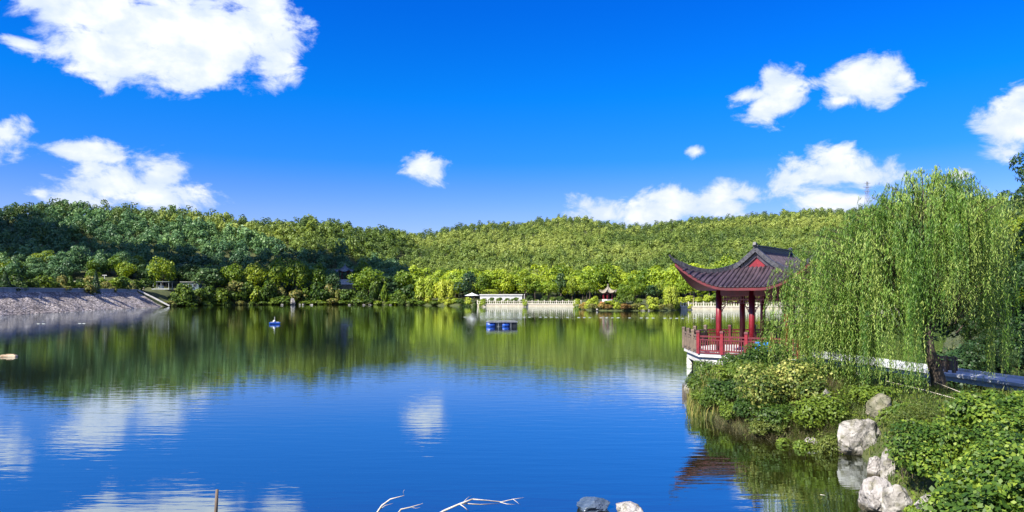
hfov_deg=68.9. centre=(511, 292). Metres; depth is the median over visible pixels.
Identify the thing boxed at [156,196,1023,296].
forest
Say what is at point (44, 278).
shrub
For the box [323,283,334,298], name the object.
shrub
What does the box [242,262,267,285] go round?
shore tree
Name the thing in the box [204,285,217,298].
shrub
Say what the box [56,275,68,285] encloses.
shrub
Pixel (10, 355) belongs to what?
floating log
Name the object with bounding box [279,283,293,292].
hill tree
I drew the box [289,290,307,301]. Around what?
shrub
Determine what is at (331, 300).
shrub
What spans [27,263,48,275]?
hill tree
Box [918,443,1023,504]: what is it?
creeper bush
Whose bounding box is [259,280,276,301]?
shrub
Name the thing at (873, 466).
rock
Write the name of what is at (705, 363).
leafy bush
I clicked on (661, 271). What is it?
hill tree
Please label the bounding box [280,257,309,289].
shore tree
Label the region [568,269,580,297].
hill tree
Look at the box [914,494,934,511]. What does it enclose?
rock
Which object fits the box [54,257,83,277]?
hill tree
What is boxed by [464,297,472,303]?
shrub
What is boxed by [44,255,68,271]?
hill tree
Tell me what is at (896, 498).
rock
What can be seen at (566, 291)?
hill tree
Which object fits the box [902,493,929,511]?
creeper bush
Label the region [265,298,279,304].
shrub
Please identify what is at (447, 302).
shrub
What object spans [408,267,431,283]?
hill tree
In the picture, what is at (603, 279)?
hill tree
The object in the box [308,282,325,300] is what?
shrub
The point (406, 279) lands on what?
shore tree
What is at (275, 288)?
shrub
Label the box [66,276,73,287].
shrub
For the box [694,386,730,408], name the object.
leafy bush
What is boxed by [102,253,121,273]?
hill tree
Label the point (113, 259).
hill tree
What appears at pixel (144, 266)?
hill tree
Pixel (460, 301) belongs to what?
shrub
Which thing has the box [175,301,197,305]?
shrub
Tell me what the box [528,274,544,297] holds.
hill tree
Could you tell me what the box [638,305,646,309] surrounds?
shrub
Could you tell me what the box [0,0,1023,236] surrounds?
sky
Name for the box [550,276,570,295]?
hill tree
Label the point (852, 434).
rock
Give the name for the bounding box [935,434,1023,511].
creeper bush
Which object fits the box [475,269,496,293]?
hill tree
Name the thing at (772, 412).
leafy bush
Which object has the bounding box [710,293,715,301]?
shrub
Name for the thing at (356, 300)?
shrub
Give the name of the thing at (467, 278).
shore tree
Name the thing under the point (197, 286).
kiosk
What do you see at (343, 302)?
shrub
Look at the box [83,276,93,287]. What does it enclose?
shrub
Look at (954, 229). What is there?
weeping willow
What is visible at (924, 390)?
dry stalk
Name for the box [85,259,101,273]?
hill tree
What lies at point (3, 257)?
hill tree
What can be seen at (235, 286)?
shrub
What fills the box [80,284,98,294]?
shrub
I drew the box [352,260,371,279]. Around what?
shore tree
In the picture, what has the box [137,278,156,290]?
shrub
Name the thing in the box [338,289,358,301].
shrub
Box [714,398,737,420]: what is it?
leafy bush
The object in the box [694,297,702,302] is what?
shrub
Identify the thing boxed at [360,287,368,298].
shrub
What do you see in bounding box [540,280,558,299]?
shore tree
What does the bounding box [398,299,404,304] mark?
shrub
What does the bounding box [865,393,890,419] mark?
rock
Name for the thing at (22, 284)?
shrub
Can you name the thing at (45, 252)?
hill tree
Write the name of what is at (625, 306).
shrub
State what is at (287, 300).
shrub
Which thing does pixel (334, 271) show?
hill tree
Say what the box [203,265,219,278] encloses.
hill tree
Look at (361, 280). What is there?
shore tree
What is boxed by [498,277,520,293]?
hill tree
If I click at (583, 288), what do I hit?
shore tree
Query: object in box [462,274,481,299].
hill tree
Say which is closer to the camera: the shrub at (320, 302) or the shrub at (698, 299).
the shrub at (698, 299)
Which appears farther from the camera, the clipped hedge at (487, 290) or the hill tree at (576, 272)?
the hill tree at (576, 272)
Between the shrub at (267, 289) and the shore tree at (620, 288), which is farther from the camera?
the shrub at (267, 289)
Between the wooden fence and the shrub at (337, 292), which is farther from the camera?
the shrub at (337, 292)
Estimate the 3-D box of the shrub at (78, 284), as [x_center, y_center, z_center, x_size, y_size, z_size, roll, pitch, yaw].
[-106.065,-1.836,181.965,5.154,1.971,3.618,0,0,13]
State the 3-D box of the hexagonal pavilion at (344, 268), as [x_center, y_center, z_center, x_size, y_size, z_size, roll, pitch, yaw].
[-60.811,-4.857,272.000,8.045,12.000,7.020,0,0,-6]
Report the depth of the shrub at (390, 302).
245.03 m
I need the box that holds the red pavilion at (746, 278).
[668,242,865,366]
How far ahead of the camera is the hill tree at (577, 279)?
239.72 m
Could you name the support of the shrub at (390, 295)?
on the ground at (161, 295)
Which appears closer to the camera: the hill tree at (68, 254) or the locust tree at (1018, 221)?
the locust tree at (1018, 221)
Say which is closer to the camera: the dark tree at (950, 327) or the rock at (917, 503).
the rock at (917, 503)
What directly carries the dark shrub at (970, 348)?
on the ground at (161, 295)
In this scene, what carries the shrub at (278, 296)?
on the ground at (161, 295)
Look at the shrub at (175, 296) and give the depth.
224.95 m
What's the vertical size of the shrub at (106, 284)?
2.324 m
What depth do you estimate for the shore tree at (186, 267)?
250.01 m
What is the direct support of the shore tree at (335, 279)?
on the ground at (161, 295)
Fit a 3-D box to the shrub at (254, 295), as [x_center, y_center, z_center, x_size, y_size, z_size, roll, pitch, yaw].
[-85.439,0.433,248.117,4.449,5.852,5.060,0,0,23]
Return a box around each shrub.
[3,285,20,290]
[6,274,27,284]
[11,281,28,290]
[25,279,40,287]
[33,274,53,287]
[52,281,60,287]
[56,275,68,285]
[58,286,71,290]
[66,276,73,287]
[72,281,85,287]
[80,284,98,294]
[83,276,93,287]
[98,277,106,288]
[100,281,111,288]
[108,277,122,288]
[118,276,131,289]
[128,282,136,288]
[130,280,141,287]
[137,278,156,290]
[162,301,176,305]
[167,293,180,297]
[168,298,183,303]
[170,283,192,303]
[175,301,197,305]
[193,288,209,300]
[198,301,213,305]
[201,298,220,303]
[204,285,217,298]
[209,288,228,302]
[222,290,240,301]
[222,299,233,304]
[225,280,242,297]
[235,300,247,304]
[237,281,255,299]
[240,283,248,302]
[249,286,262,301]
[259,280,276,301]
[262,284,277,300]
[265,294,282,299]
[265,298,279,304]
[277,287,286,296]
[277,296,298,304]
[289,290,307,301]
[296,300,317,304]
[298,294,309,300]
[299,288,310,300]
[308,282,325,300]
[310,295,317,302]
[313,300,327,303]
[315,289,331,301]
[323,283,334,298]
[325,298,338,304]
[335,288,341,300]
[337,300,352,303]
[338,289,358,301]
[348,297,365,304]
[356,291,368,299]
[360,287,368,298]
[363,299,374,303]
[369,280,380,299]
[369,291,377,300]
[379,290,392,300]
[380,283,388,301]
[383,301,397,304]
[390,293,401,301]
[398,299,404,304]
[401,284,416,297]
[401,293,408,300]
[406,298,418,304]
[424,295,431,302]
[428,300,440,304]
[438,295,445,302]
[443,299,450,304]
[450,298,457,302]
[456,298,465,305]
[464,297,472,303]
[478,299,485,306]
[541,296,547,301]
[556,296,565,301]
[573,299,581,306]
[583,299,592,308]
[588,303,598,309]
[590,296,598,305]
[598,302,604,308]
[613,293,626,303]
[613,302,621,308]
[620,303,631,308]
[626,294,636,303]
[629,303,640,308]
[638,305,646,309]
[646,296,654,304]
[648,303,659,309]
[653,297,659,304]
[659,299,669,305]
[677,297,685,304]
[684,295,694,302]
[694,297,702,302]
[703,295,712,301]
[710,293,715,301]
[743,416,789,437]
[810,431,842,454]
[869,401,944,431]
[874,416,925,482]
[914,338,987,385]
[955,325,1023,373]
[1001,314,1023,366]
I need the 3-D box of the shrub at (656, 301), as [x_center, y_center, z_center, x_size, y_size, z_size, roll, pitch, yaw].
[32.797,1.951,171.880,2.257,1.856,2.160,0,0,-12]
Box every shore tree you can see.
[146,256,176,284]
[175,263,204,282]
[191,267,224,289]
[221,263,244,281]
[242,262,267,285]
[265,256,288,290]
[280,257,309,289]
[307,263,327,287]
[323,273,340,294]
[346,266,387,296]
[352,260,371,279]
[380,275,401,291]
[394,269,412,288]
[453,271,477,296]
[476,272,491,293]
[493,268,514,293]
[517,270,536,297]
[528,281,541,294]
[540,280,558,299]
[553,272,567,295]
[566,277,578,299]
[577,283,594,300]
[578,270,600,299]
[615,283,627,294]
[623,280,648,300]
[643,284,662,297]
[654,279,668,298]
[675,273,690,296]
[690,286,708,297]
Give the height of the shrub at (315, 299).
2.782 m
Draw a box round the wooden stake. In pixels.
[214,489,218,511]
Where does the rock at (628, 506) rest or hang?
in the water
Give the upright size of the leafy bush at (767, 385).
1.906 m
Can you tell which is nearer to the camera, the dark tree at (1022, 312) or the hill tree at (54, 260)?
the dark tree at (1022, 312)
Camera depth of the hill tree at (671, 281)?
223.34 m
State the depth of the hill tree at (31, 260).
241.94 m
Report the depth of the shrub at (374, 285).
251.24 m
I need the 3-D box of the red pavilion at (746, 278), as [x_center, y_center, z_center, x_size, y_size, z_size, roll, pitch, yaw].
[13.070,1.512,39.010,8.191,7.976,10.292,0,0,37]
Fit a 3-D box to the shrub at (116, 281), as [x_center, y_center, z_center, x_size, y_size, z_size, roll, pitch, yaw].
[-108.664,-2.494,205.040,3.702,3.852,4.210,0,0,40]
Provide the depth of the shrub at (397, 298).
246.73 m
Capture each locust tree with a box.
[969,217,1023,342]
[1001,243,1023,307]
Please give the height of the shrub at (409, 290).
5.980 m
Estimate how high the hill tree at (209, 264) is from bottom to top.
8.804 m
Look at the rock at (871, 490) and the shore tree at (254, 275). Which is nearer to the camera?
the rock at (871, 490)
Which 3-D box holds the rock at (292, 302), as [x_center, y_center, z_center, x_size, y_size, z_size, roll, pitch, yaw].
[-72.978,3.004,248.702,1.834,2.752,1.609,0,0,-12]
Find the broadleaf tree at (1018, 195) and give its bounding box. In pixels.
[994,152,1023,297]
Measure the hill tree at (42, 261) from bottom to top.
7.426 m
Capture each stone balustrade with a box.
[340,281,354,290]
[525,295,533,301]
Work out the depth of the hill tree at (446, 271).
263.95 m
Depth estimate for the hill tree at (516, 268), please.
251.84 m
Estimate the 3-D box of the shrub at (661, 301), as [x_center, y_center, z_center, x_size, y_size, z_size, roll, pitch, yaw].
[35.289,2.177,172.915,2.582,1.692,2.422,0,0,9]
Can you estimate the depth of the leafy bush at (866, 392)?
19.80 m
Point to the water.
(331, 408)
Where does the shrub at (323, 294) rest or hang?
on the ground at (161, 295)
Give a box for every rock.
[290,298,295,304]
[576,497,609,511]
[616,501,642,511]
[837,418,880,455]
[858,476,891,511]
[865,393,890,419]
[867,456,880,476]
[880,448,894,479]
[881,484,912,511]
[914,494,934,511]
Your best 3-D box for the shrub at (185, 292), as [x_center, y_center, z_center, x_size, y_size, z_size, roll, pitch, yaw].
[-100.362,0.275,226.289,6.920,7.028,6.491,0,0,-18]
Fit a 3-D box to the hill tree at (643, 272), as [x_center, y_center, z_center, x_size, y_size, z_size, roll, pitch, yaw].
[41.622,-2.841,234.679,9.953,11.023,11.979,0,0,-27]
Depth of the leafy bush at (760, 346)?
28.12 m
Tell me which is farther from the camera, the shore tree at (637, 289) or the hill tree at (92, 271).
the hill tree at (92, 271)
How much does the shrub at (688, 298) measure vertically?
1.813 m
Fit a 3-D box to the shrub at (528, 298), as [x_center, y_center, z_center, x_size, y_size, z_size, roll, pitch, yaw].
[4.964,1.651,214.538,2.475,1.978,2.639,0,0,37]
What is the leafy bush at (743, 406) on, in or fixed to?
on the ground at (161, 295)
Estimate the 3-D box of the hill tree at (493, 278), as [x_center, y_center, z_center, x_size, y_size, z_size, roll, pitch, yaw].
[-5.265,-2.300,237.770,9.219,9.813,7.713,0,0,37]
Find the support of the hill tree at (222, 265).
on the ground at (161, 295)
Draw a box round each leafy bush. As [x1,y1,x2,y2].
[685,373,727,391]
[690,390,707,403]
[693,359,723,375]
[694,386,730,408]
[703,356,766,380]
[703,377,749,402]
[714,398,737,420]
[719,350,767,365]
[728,394,765,420]
[733,350,836,407]
[739,330,795,365]
[751,395,803,429]
[762,356,830,377]
[776,435,819,449]
[784,385,863,438]
[792,366,859,387]
[839,387,859,404]
[848,382,904,408]
[864,400,919,425]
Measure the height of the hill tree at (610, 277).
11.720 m
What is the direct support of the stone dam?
on the ground at (161, 295)
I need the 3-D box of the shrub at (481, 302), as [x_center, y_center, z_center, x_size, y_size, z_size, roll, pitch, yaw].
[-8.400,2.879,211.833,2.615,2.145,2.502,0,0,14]
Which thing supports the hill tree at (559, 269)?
on the ground at (161, 295)
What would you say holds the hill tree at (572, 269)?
on the ground at (161, 295)
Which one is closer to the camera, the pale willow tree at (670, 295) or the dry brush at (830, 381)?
the dry brush at (830, 381)
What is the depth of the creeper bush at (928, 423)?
15.20 m
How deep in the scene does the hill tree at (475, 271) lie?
253.21 m
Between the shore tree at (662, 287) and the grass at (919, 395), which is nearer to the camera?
the grass at (919, 395)
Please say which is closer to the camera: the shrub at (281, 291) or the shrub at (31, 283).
the shrub at (31, 283)
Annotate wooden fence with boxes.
[937,355,957,372]
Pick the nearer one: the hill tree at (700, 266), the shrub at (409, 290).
the hill tree at (700, 266)
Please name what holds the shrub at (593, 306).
on the ground at (161, 295)
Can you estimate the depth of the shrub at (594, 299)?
171.22 m
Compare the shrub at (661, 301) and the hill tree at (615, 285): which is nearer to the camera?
the shrub at (661, 301)
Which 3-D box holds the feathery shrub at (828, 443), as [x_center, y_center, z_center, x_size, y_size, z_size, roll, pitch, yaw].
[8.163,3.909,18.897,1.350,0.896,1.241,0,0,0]
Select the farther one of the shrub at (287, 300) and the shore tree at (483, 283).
the shrub at (287, 300)
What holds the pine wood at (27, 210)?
on the ground at (161, 295)
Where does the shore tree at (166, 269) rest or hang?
on the ground at (161, 295)
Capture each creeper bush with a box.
[882,415,1023,477]
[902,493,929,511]
[910,416,969,441]
[911,468,1023,511]
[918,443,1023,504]
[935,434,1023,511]
[938,388,1023,438]
[979,389,1023,400]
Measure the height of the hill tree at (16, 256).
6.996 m
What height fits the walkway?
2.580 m
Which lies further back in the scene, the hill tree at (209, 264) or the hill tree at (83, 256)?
the hill tree at (209, 264)
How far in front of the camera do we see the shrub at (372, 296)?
250.21 m
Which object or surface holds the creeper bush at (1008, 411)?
on the ground at (161, 295)
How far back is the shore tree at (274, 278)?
256.30 m
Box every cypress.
[0,271,10,286]
[16,274,22,287]
[92,270,100,293]
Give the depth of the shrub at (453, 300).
230.36 m
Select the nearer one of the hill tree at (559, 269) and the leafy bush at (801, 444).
the leafy bush at (801, 444)
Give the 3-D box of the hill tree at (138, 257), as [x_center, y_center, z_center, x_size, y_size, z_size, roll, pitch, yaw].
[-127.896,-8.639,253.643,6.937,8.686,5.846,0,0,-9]
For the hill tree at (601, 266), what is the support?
on the ground at (161, 295)
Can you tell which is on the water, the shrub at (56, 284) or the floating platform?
the floating platform
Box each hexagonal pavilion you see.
[334,265,355,288]
[599,285,616,301]
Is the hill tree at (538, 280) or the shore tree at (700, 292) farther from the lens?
the hill tree at (538, 280)
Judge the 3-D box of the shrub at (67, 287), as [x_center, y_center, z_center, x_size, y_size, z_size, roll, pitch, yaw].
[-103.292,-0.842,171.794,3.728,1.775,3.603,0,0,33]
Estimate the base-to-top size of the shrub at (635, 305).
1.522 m
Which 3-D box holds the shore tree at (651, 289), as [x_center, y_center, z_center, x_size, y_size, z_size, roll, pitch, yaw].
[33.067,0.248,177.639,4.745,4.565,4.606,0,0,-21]
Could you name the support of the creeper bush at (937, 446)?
on the ground at (161, 295)
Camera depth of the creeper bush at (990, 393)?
18.80 m
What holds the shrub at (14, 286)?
on the ground at (161, 295)
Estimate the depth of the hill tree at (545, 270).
248.60 m
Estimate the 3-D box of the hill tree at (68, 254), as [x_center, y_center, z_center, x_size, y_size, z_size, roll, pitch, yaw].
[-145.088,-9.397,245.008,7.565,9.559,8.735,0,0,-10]
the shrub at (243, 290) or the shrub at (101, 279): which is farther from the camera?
the shrub at (243, 290)
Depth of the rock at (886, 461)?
15.64 m
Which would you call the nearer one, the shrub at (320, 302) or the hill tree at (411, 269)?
the shrub at (320, 302)
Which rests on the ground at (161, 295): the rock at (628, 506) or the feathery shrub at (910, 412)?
the feathery shrub at (910, 412)
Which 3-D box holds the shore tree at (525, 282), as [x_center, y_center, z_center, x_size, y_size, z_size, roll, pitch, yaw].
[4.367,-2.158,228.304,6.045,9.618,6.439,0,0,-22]
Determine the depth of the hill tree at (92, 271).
237.92 m
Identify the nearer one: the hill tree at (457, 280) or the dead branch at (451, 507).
the dead branch at (451, 507)
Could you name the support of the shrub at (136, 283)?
on the ground at (161, 295)
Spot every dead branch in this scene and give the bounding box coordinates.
[377,493,403,511]
[441,495,523,511]
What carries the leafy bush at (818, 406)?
on the ground at (161, 295)
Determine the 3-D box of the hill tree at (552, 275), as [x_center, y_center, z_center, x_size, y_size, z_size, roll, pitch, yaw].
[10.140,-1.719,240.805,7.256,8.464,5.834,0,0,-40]
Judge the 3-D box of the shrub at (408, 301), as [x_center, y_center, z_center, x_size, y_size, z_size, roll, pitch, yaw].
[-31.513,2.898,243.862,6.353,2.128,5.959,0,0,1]
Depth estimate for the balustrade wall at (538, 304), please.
210.72 m
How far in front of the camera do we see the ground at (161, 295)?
234.56 m
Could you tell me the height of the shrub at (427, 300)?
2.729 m
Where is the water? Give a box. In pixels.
[0,305,993,511]
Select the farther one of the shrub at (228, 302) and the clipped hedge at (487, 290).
the shrub at (228, 302)
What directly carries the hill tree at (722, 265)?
on the ground at (161, 295)
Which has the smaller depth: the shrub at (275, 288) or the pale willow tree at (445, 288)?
the pale willow tree at (445, 288)
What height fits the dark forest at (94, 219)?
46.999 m
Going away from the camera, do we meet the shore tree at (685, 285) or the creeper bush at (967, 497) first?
the creeper bush at (967, 497)
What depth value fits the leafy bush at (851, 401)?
20.37 m
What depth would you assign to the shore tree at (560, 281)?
232.53 m
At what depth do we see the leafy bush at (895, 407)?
18.46 m
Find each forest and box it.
[0,199,409,280]
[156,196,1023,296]
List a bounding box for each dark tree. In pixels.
[931,284,1017,344]
[983,296,1023,330]
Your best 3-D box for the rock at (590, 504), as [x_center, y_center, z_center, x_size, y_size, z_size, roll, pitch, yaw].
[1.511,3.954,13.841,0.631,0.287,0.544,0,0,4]
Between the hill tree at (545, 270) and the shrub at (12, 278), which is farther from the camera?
the hill tree at (545, 270)
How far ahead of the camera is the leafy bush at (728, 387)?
23.59 m
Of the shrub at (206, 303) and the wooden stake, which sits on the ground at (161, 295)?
the shrub at (206, 303)
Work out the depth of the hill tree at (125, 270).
241.52 m
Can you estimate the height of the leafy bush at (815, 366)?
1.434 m
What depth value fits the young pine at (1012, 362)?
27.51 m
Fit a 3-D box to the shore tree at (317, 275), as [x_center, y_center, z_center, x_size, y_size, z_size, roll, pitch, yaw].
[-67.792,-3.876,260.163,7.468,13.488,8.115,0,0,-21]
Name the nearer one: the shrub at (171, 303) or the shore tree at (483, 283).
the shrub at (171, 303)
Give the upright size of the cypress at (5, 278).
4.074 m
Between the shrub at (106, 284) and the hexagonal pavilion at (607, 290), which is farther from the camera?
the shrub at (106, 284)
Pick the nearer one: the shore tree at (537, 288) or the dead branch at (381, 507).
the dead branch at (381, 507)
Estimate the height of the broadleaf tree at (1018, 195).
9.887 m
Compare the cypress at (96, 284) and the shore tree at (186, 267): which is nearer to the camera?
the cypress at (96, 284)
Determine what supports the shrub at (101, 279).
on the ground at (161, 295)
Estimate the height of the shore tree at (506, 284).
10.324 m
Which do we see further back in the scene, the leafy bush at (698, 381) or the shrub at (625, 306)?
the shrub at (625, 306)
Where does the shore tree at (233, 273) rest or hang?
on the ground at (161, 295)
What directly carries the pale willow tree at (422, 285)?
on the ground at (161, 295)
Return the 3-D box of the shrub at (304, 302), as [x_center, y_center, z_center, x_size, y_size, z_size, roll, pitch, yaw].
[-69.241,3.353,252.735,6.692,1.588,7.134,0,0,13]
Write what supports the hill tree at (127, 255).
on the ground at (161, 295)
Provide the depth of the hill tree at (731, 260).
213.02 m
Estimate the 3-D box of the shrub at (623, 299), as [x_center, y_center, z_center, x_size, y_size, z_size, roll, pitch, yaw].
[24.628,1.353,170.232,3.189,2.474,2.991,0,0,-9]
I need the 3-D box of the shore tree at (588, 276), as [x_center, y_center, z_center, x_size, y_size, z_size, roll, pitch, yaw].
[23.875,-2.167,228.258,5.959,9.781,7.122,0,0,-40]
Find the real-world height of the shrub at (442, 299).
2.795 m
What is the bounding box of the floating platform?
[486,320,517,326]
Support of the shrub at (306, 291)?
on the ground at (161, 295)
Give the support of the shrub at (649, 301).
on the ground at (161, 295)
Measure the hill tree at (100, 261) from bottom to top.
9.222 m
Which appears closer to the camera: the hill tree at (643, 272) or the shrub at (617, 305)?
the shrub at (617, 305)
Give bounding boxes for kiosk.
[181,282,201,289]
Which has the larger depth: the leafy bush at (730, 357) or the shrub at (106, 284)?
the shrub at (106, 284)
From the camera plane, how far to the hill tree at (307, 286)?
267.96 m
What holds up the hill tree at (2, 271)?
on the ground at (161, 295)
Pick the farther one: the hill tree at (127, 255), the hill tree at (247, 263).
the hill tree at (247, 263)
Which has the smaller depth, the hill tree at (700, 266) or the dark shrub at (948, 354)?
the dark shrub at (948, 354)
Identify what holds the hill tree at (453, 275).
on the ground at (161, 295)
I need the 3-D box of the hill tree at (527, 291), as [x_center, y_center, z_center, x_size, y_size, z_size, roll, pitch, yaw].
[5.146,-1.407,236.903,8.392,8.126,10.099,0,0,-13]
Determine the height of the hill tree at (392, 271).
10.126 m
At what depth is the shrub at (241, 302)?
243.71 m
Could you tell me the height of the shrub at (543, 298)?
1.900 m
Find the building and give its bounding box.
[480,294,522,300]
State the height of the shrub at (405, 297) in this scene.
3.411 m
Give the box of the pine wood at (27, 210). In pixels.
[0,197,1023,271]
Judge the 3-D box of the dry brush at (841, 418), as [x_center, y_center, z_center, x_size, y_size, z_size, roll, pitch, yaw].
[8.547,3.269,20.389,3.160,1.661,4.418,0,0,27]
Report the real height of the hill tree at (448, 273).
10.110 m
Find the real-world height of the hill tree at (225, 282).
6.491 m
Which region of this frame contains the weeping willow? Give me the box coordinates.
[759,164,1023,396]
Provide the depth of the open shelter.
232.63 m
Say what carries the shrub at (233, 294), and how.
on the ground at (161, 295)
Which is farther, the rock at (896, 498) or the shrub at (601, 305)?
the shrub at (601, 305)
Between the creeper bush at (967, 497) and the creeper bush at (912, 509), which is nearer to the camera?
the creeper bush at (967, 497)
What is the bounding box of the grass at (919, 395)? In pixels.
[689,328,1023,511]
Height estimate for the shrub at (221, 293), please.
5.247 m
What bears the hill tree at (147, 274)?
on the ground at (161, 295)
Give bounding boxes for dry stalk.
[887,381,954,398]
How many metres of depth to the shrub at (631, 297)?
169.66 m
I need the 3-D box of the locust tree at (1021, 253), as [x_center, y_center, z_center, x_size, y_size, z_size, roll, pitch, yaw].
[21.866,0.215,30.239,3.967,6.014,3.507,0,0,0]
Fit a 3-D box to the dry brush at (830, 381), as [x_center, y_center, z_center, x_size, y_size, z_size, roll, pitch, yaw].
[7.860,3.330,22.535,5.017,2.039,7.524,0,0,26]
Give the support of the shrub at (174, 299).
on the ground at (161, 295)
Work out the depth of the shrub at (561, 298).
214.01 m
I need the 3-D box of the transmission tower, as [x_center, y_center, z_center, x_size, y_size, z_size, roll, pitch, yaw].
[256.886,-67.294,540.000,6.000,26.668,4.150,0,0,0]
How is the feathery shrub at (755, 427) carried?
on the ground at (161, 295)
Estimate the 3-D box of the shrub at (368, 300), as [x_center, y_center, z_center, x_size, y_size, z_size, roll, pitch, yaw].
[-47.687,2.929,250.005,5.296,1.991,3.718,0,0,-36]
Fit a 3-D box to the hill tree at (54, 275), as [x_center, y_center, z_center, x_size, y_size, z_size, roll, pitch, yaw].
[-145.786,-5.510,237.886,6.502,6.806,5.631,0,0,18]
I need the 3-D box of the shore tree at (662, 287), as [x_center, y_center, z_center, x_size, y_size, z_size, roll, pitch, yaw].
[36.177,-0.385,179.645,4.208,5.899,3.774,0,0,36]
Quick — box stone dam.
[0,287,169,315]
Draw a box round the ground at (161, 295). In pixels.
[1,205,1023,501]
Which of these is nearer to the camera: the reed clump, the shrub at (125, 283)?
the reed clump
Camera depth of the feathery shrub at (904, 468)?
14.95 m
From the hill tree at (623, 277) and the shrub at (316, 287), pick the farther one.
the shrub at (316, 287)
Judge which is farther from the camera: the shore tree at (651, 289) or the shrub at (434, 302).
the shrub at (434, 302)
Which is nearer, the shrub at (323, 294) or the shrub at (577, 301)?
the shrub at (577, 301)
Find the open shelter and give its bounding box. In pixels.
[152,281,173,290]
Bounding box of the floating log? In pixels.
[0,354,17,356]
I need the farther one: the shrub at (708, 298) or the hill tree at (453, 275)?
the hill tree at (453, 275)
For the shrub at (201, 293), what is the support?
on the ground at (161, 295)
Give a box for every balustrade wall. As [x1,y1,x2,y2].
[477,300,580,306]
[680,302,895,309]
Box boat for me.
[269,317,279,323]
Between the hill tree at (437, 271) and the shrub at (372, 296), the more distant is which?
the hill tree at (437, 271)
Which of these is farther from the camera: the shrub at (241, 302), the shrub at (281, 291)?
the shrub at (281, 291)
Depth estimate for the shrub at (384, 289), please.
249.17 m
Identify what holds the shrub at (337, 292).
on the ground at (161, 295)
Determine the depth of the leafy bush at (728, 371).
25.64 m
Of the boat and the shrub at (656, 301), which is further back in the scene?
the shrub at (656, 301)
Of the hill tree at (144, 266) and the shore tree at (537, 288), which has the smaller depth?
the shore tree at (537, 288)
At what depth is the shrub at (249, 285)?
246.52 m
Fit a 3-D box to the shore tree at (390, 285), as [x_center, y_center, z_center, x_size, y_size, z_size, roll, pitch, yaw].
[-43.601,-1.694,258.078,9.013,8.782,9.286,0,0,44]
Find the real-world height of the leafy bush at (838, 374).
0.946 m
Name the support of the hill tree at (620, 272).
on the ground at (161, 295)
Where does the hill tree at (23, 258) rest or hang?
on the ground at (161, 295)
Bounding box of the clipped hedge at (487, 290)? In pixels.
[479,289,498,294]
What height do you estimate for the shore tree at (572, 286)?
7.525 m
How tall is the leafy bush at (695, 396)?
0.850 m
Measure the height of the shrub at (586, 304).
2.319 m
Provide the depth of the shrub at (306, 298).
252.16 m
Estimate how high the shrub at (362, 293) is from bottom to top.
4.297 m
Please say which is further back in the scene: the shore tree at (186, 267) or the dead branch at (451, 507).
the shore tree at (186, 267)
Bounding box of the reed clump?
[685,362,722,419]
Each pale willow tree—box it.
[414,277,440,298]
[433,279,455,298]
[663,286,678,307]
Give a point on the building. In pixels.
(495, 296)
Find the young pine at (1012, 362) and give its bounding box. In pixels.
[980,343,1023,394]
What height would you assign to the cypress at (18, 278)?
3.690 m
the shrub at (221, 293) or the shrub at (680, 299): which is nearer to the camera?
the shrub at (680, 299)
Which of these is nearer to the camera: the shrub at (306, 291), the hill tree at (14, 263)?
the hill tree at (14, 263)
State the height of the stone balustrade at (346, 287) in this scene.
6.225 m
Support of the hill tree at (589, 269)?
on the ground at (161, 295)
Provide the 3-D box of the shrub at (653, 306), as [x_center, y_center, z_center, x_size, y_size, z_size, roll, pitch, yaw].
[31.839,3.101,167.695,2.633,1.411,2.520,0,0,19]
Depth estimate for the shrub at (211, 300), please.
238.68 m
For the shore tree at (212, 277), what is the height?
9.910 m
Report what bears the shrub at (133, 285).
on the ground at (161, 295)
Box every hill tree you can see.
[0,252,9,275]
[0,257,32,277]
[0,263,13,274]
[2,254,24,262]
[16,254,28,272]
[20,255,45,275]
[23,263,44,278]
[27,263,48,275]
[34,253,49,269]
[36,250,55,262]
[43,265,63,279]
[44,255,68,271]
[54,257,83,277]
[56,250,82,275]
[65,245,92,272]
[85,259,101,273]
[85,269,101,277]
[87,249,110,275]
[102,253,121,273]
[106,255,124,276]
[110,250,138,274]
[116,262,137,276]
[125,255,145,277]
[133,263,152,280]
[140,263,157,285]
[203,263,221,270]
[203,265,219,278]
[214,275,227,286]
[220,262,227,285]
[240,260,261,272]
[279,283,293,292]
[294,280,309,290]
[331,268,343,278]
[382,268,395,293]
[407,265,424,294]
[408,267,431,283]
[426,270,443,296]
[435,268,451,277]
[442,269,461,296]
[446,272,464,297]
[451,275,465,298]
[459,268,483,276]
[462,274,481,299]
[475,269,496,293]
[485,270,506,292]
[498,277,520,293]
[509,265,522,274]
[515,276,535,295]
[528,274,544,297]
[530,264,556,294]
[538,274,554,295]
[542,263,571,295]
[549,264,574,275]
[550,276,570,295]
[556,283,568,296]
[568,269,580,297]
[573,275,582,298]
[580,262,615,295]
[581,266,604,298]
[594,265,617,298]
[596,269,615,289]
[607,278,623,297]
[608,268,628,277]
[617,273,635,287]
[626,266,660,297]
[643,265,671,299]
[658,264,680,287]
[689,263,706,297]
[707,254,737,267]
[714,260,739,268]
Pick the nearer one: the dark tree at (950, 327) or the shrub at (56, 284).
the dark tree at (950, 327)
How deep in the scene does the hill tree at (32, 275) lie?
238.27 m
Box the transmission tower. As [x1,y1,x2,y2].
[864,181,870,205]
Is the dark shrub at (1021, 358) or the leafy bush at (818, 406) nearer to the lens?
the leafy bush at (818, 406)
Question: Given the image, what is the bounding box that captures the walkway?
[803,352,1023,392]
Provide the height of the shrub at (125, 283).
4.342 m
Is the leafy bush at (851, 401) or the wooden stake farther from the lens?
the leafy bush at (851, 401)
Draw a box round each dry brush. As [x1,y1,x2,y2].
[697,366,858,446]
[784,380,875,439]
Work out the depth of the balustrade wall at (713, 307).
173.36 m

